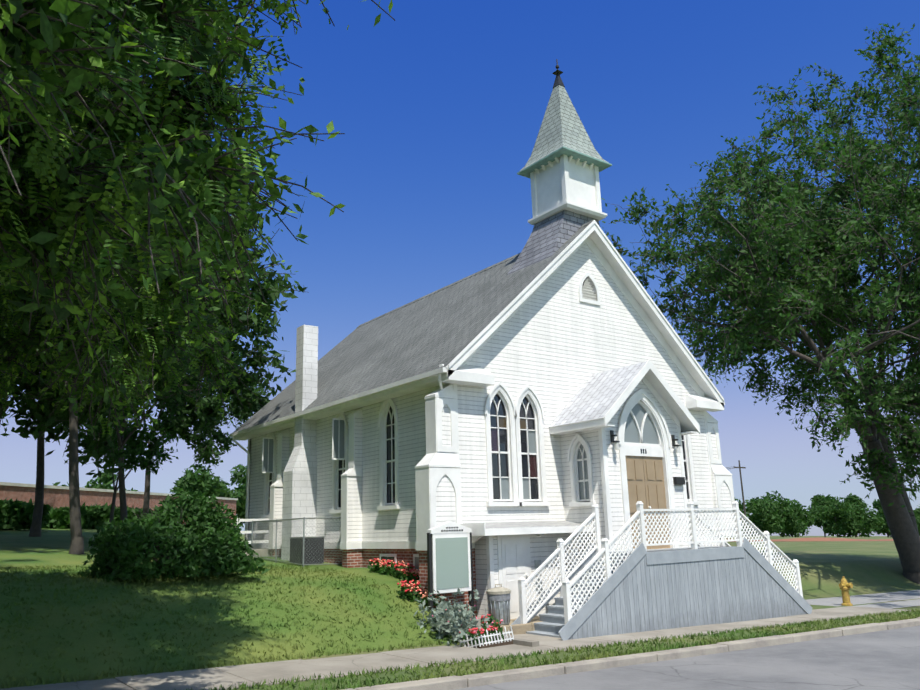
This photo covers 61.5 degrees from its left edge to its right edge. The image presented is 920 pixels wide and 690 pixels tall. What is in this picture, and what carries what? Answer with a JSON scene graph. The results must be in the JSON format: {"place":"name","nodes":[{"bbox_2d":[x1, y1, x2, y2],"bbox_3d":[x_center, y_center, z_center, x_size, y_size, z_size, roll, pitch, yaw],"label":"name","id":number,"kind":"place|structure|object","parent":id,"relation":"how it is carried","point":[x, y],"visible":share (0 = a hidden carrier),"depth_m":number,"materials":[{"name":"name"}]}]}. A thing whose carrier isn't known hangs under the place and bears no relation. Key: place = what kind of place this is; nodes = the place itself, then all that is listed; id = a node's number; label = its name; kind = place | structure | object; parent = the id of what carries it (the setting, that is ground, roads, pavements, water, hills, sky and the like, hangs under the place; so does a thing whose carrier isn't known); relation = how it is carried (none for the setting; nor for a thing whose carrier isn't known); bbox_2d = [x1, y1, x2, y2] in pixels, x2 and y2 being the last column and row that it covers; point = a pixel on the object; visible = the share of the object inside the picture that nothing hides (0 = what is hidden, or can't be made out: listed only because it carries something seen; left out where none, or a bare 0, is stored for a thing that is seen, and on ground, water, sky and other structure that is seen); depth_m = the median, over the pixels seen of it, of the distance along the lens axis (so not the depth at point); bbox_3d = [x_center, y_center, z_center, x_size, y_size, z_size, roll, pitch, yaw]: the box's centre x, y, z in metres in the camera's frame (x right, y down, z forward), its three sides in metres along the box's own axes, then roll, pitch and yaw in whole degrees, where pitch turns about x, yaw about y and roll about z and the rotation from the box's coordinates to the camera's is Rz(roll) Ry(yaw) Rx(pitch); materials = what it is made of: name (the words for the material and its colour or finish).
{"place":"outdoors","nodes":[
{"label":"outdoors","id":0,"kind":"place"},
{"bbox_2d":[0,156,54,338],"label":"yard tree","id":1,"kind":"object","parent":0,"point":[2,331],"depth_m":22.53,"materials":[{"name":"green plant"}]},
{"bbox_2d":[0,0,394,440],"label":"locust tree","id":2,"kind":"object","parent":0,"point":[205,200],"depth_m":6.02,"materials":[{"name":"green plant"}]},
{"bbox_2d":[245,549,269,555],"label":"ramp deck","id":3,"kind":"structure","parent":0,"point":[262,551],"depth_m":25.42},
{"bbox_2d":[0,528,919,689],"bbox_3d":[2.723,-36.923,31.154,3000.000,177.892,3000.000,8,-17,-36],"label":"terrain","id":4,"kind":"structure","parent":0,"point":[868,567],"depth_m":14.81,"materials":[{"name":"green plant"}]},
{"bbox_2d":[0,497,152,530],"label":"far hedges leaves","id":5,"kind":"object","parent":4,"relation":"on","point":[16,514],"visible":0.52,"depth_m":45.89,"materials":[{"name":"green plant"}]},
{"bbox_2d":[0,360,156,423],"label":"yard tree","id":6,"kind":"object","parent":4,"relation":"on","point":[14,399],"depth_m":30.39,"materials":[{"name":"green plant"}]},
{"bbox_2d":[20,366,149,536],"bbox_3d":[-19.982,0.761,35.936,18.953,16.700,14.295,8,-17,-36],"label":"yard tree","id":7,"kind":"object","parent":4,"relation":"on","point":[35,529],"depth_m":34.78,"materials":[{"name":"plant"}]},
{"bbox_2d":[0,485,235,524],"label":"brick building","id":8,"kind":"structure","parent":4,"relation":"on","point":[55,498],"depth_m":57.15,"materials":[{"name":"red brick"}]},
{"bbox_2d":[0,482,237,499],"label":"brick building trim","id":9,"kind":"structure","parent":8,"relation":"attached to","point":[67,488],"depth_m":57.53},
{"bbox_2d":[68,408,178,522],"bbox_3d":[-13.954,5.664,32.384,4.485,5.832,5.013,8,-17,-36],"label":"small tree","id":10,"kind":"object","parent":4,"relation":"on","point":[151,436],"depth_m":32.08,"materials":[{"name":"green plant"}]},
{"bbox_2d":[9,256,295,522],"bbox_3d":[-12.372,1.622,29.851,12.802,12.859,13.635,8,-17,-36],"label":"yard tree","id":11,"kind":"object","parent":4,"relation":"on","point":[51,422],"depth_m":26.31,"materials":[{"name":"green plant"}]},
{"bbox_2d":[0,133,307,553],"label":"yard tree","id":12,"kind":"object","parent":4,"relation":"on","point":[270,297],"depth_m":24.69,"materials":[{"name":"green plant"}]},
{"bbox_2d":[77,490,269,581],"bbox_3d":[-6.386,4.195,17.241,3.779,2.002,3.236,8,-17,-36],"label":"lawn shrub","id":13,"kind":"object","parent":4,"relation":"on","point":[121,555],"depth_m":16.40,"materials":[{"name":"green plant"}]},
{"bbox_2d":[132,339,274,514],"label":"yard tree","id":14,"kind":"object","parent":4,"relation":"on","point":[198,421],"depth_m":47.92,"materials":[{"name":"green plant"}]},
{"bbox_2d":[225,518,268,543],"bbox_3d":[-9.943,7.840,29.622,1.500,2.056,11.160,8,-17,-36],"label":"ramp railing","id":15,"kind":"object","parent":4,"relation":"on","point":[248,532],"visible":0.02,"depth_m":25.37,"materials":[{"name":"white wood"}]},
{"bbox_2d":[251,517,341,565],"bbox_3d":[-4.894,5.971,23.197,1.374,1.474,3.744,8,-17,-36],"label":"fence frame","id":16,"kind":"object","parent":4,"relation":"on","point":[278,520],"visible":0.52,"depth_m":22.15,"materials":[{"name":"grey metal"}]},
{"bbox_2d":[252,518,341,565],"bbox_3d":[-4.895,5.912,23.210,1.334,1.298,3.706,8,-17,-36],"label":"chain-link fence","id":17,"kind":"object","parent":16,"relation":"attached to","point":[261,535],"visible":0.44,"depth_m":22.27,"materials":[{"name":"grey metal"}]},
{"bbox_2d":[281,325,317,560],"bbox_3d":[-5.051,4.135,24.433,0.840,9.750,0.700,8,-17,-36],"label":"chimney","id":18,"kind":"object","parent":4,"relation":"on","point":[299,485],"visible":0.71,"depth_m":24.42,"materials":[{"name":"white brick"}]},
{"bbox_2d":[290,536,323,563],"bbox_3d":[-4.483,6.001,22.603,0.720,0.760,0.820,8,-17,-36],"label":"ac unit","id":19,"kind":"object","parent":4,"relation":"on","point":[309,551],"visible":0.68,"depth_m":22.32,"materials":[{"name":"grey metal"}]},
{"bbox_2d":[270,548,476,616],"bbox_3d":[-3.981,7.371,22.830,1.510,2.650,13.290,8,-17,-36],"label":"brick foundation","id":20,"kind":"object","parent":4,"relation":"on","point":[355,558],"visible":0.02,"depth_m":20.16,"materials":[{"name":"red brick"}]},
{"bbox_2d":[367,558,446,607],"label":"flowers","id":21,"kind":"object","parent":4,"relation":"on","point":[410,588],"visible":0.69,"depth_m":18.66,"materials":[{"name":"red plant"}]},
{"bbox_2d":[427,521,473,614],"bbox_3d":[-0.200,5.237,17.048,1.180,2.630,0.166,8,-17,-36],"label":"sign board","id":22,"kind":"object","parent":4,"relation":"on","point":[449,558],"visible":0.96,"depth_m":17.08,"materials":[{"name":"white paint"}]},
{"bbox_2d":[413,588,493,646],"bbox_3d":[-0.297,5.562,15.686,1.598,1.189,2.040,8,-17,-36],"label":"dusty miller plant","id":23,"kind":"object","parent":4,"relation":"on","point":[448,618],"visible":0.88,"depth_m":15.40,"materials":[{"name":"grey plant"}]},
{"bbox_2d":[0,606,916,689],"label":"concrete sidewalk","id":24,"kind":"structure","parent":4,"relation":"on","point":[217,677],"depth_m":12.88,"materials":[{"name":"beige concrete"}]},
{"bbox_2d":[459,619,504,646],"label":"planter flowers","id":25,"kind":"object","parent":24,"relation":"on","point":[474,632],"visible":0.71,"depth_m":14.97,"materials":[{"name":"red plant"}]},
{"bbox_2d":[458,610,538,646],"bbox_3d":[0.634,5.827,15.825,0.180,0.595,2.700,8,-17,-36],"label":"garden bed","id":26,"kind":"object","parent":24,"relation":"on","point":[524,642],"visible":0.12,"depth_m":14.95,"materials":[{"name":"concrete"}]},
{"bbox_2d":[0,564,919,689],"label":"grass blades","id":27,"kind":"object","parent":4,"relation":"on","point":[483,668],"visible":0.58,"depth_m":14.27,"materials":[{"name":"green plant"}]},
{"bbox_2d":[230,220,735,608],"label":"building trim","id":28,"kind":"structure","parent":4,"relation":"on","point":[593,237],"depth_m":20.55,"materials":[{"name":"white wood"}]},
{"bbox_2d":[233,225,587,432],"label":"roof","id":29,"kind":"structure","parent":28,"relation":"on","point":[446,326],"depth_m":24.22,"materials":[{"name":"grey tile"}]},
{"bbox_2d":[506,210,599,277],"bbox_3d":[3.036,-2.755,23.949,3.240,2.050,2.230,8,-17,-36],"label":"steeple base","id":30,"kind":"object","parent":29,"relation":"on","point":[550,236],"visible":0.38,"depth_m":23.04,"materials":[{"name":"grey tile"}]},
{"bbox_2d":[528,149,606,224],"bbox_3d":[3.280,-4.778,24.017,2.000,2.000,2.000,8,-17,-36],"label":"belfry","id":31,"kind":"object","parent":30,"relation":"on","point":[562,183],"visible":0.83,"depth_m":23.53,"materials":[{"name":"white wood"}]},
{"bbox_2d":[520,85,606,170],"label":"spire roof","id":32,"kind":"structure","parent":31,"relation":"on","point":[561,125],"depth_m":24.09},
{"bbox_2d":[357,220,592,327],"bbox_3d":[-0.218,-2.203,28.292,0.320,0.174,13.960,8,-17,-36],"label":"ridge cap","id":33,"kind":"object","parent":28,"relation":"on","point":[487,268],"visible":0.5,"depth_m":28.26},
{"bbox_2d":[501,537,529,618],"bbox_3d":[1.313,5.462,18.159,0.800,1.820,0.035,8,-17,-36],"label":"basement door","id":34,"kind":"structure","parent":28,"relation":"attached to","point":[514,551],"depth_m":18.16,"materials":[{"name":"white wood"}]},
{"bbox_2d":[463,521,589,528],"bbox_3d":[1.656,4.416,18.836,3.500,0.230,1.020,8,-17,-36],"label":"ledge","id":35,"kind":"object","parent":28,"relation":"on","point":[488,525],"depth_m":18.90,"materials":[{"name":"white wood"}]},
{"bbox_2d":[534,560,542,592],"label":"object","id":36,"kind":"structure","parent":28,"relation":"attached to","point":[537,563],"depth_m":18.62,"materials":[{"name":"grey paper"}]},
{"bbox_2d":[517,59,611,177],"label":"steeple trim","id":37,"kind":"structure","parent":28,"relation":"on","point":[568,152],"depth_m":23.72,"materials":[{"name":"white wood"}]},
{"bbox_2d":[548,361,646,427],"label":"porch roof","id":38,"kind":"structure","parent":28,"relation":"on","point":[596,396],"depth_m":20.51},
{"bbox_2d":[610,430,680,452],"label":"wall lanterns","id":39,"kind":"object","parent":28,"relation":"attached to","point":[616,443],"depth_m":19.71,"materials":[{"name":"metal"}]},
{"bbox_2d":[625,456,669,548],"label":"entry doors","id":40,"kind":"structure","parent":28,"relation":"attached to","point":[645,480],"depth_m":20.19,"materials":[{"name":"beige wood"}]},
{"bbox_2d":[673,477,684,484],"bbox_3d":[5.923,3.670,20.875,0.360,0.200,0.108,8,-17,-36],"label":"mailbox","id":41,"kind":"object","parent":28,"relation":"attached to","point":[678,480],"visible":1,"depth_m":20.80,"materials":[{"name":"black paint"}]},
{"bbox_2d":[472,614,498,625],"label":"planter flowers","id":42,"kind":"object","parent":4,"relation":"on","point":[491,618],"visible":0.21,"depth_m":16.66,"materials":[{"name":"red plant"}]},
{"bbox_2d":[52,464,919,536],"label":"tree line","id":43,"kind":"object","parent":4,"relation":"on","point":[770,515],"depth_m":195.35,"materials":[{"name":"green plant"}]},
{"bbox_2d":[460,625,513,648],"bbox_3d":[0.540,5.795,14.995,0.984,0.592,0.594,11,-19,-44],"label":"planter edging","id":44,"kind":"object","parent":4,"relation":"on","point":[498,642],"visible":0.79,"depth_m":14.79,"materials":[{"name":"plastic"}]},
{"bbox_2d":[481,616,541,634],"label":"concrete walkway","id":45,"kind":"structure","parent":4,"relation":"on","point":[522,628],"depth_m":16.84,"materials":[{"name":"beige concrete"}]},
{"bbox_2d":[486,584,510,624],"bbox_3d":[0.861,5.689,16.976,0.550,0.840,0.550,8,-17,-36],"label":"trash can","id":46,"kind":"object","parent":45,"relation":"on","point":[498,598],"visible":0.81,"depth_m":16.79,"materials":[{"name":"silver metal"}]},
{"bbox_2d":[341,617,919,689],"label":"curb stones","id":47,"kind":"object","parent":4,"relation":"on","point":[466,681],"visible":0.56,"depth_m":13.18,"materials":[{"name":"concrete"}]},
{"bbox_2d":[518,501,802,623],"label":"stair railings","id":48,"kind":"object","parent":4,"relation":"on","point":[565,585],"visible":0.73,"depth_m":18.20,"materials":[{"name":"white wood"}]},
{"bbox_2d":[511,538,811,639],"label":"deck stair treads","id":49,"kind":"structure","parent":4,"relation":"on","point":[552,624],"depth_m":17.63,"materials":[{"name":"grey wood"}]},
{"bbox_2d":[568,549,806,639],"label":"stair skirt boards","id":50,"kind":"object","parent":4,"relation":"on","point":[642,596],"visible":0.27,"depth_m":18.21,"materials":[{"name":"grey wood"}]},
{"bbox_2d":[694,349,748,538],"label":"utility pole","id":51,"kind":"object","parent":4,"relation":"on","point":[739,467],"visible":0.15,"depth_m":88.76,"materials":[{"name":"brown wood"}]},
{"bbox_2d":[602,22,919,583],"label":"tree","id":52,"kind":"object","parent":4,"relation":"on","point":[903,456],"depth_m":32.18,"materials":[{"name":"green plant"}]},
{"bbox_2d":[724,537,892,541],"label":"field","id":53,"kind":"structure","parent":4,"relation":"on","point":[831,538],"depth_m":144.25,"materials":[{"name":"plant"}]},
{"bbox_2d":[838,576,852,605],"bbox_3d":[11.885,7.570,23.785,0.450,0.860,0.385,8,-17,-36],"label":"fire hydrant","id":54,"kind":"object","parent":4,"relation":"on","point":[844,585],"visible":0.98,"depth_m":23.71,"materials":[{"name":"yellow metal"}]},
{"bbox_2d":[806,590,919,608],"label":"walkway","id":55,"kind":"structure","parent":4,"relation":"on","point":[876,598],"depth_m":25.65,"materials":[{"name":"grey concrete"}]},
{"bbox_2d":[0,0,919,535],"label":"sky","id":56,"kind":"structure","parent":0,"point":[439,107],"materials":[{"name":"blue"}]},
{"bbox_2d":[246,243,734,618],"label":"church walls","id":57,"kind":"structure","parent":0,"point":[554,343],"depth_m":21.06,"materials":[{"name":"white wood"}]},
{"bbox_2d":[263,280,688,568],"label":"windows","id":58,"kind":"structure","parent":57,"relation":"in","point":[631,434],"depth_m":20.28,"materials":[{"name":"grey glass"}]},
{"bbox_2d":[455,625,919,689],"bbox_3d":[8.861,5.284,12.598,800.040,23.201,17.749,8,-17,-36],"label":"road asphalt","id":59,"kind":"structure","parent":0,"point":[884,660],"depth_m":12.55,"materials":[{"name":"grey asphalt"}]}
]}

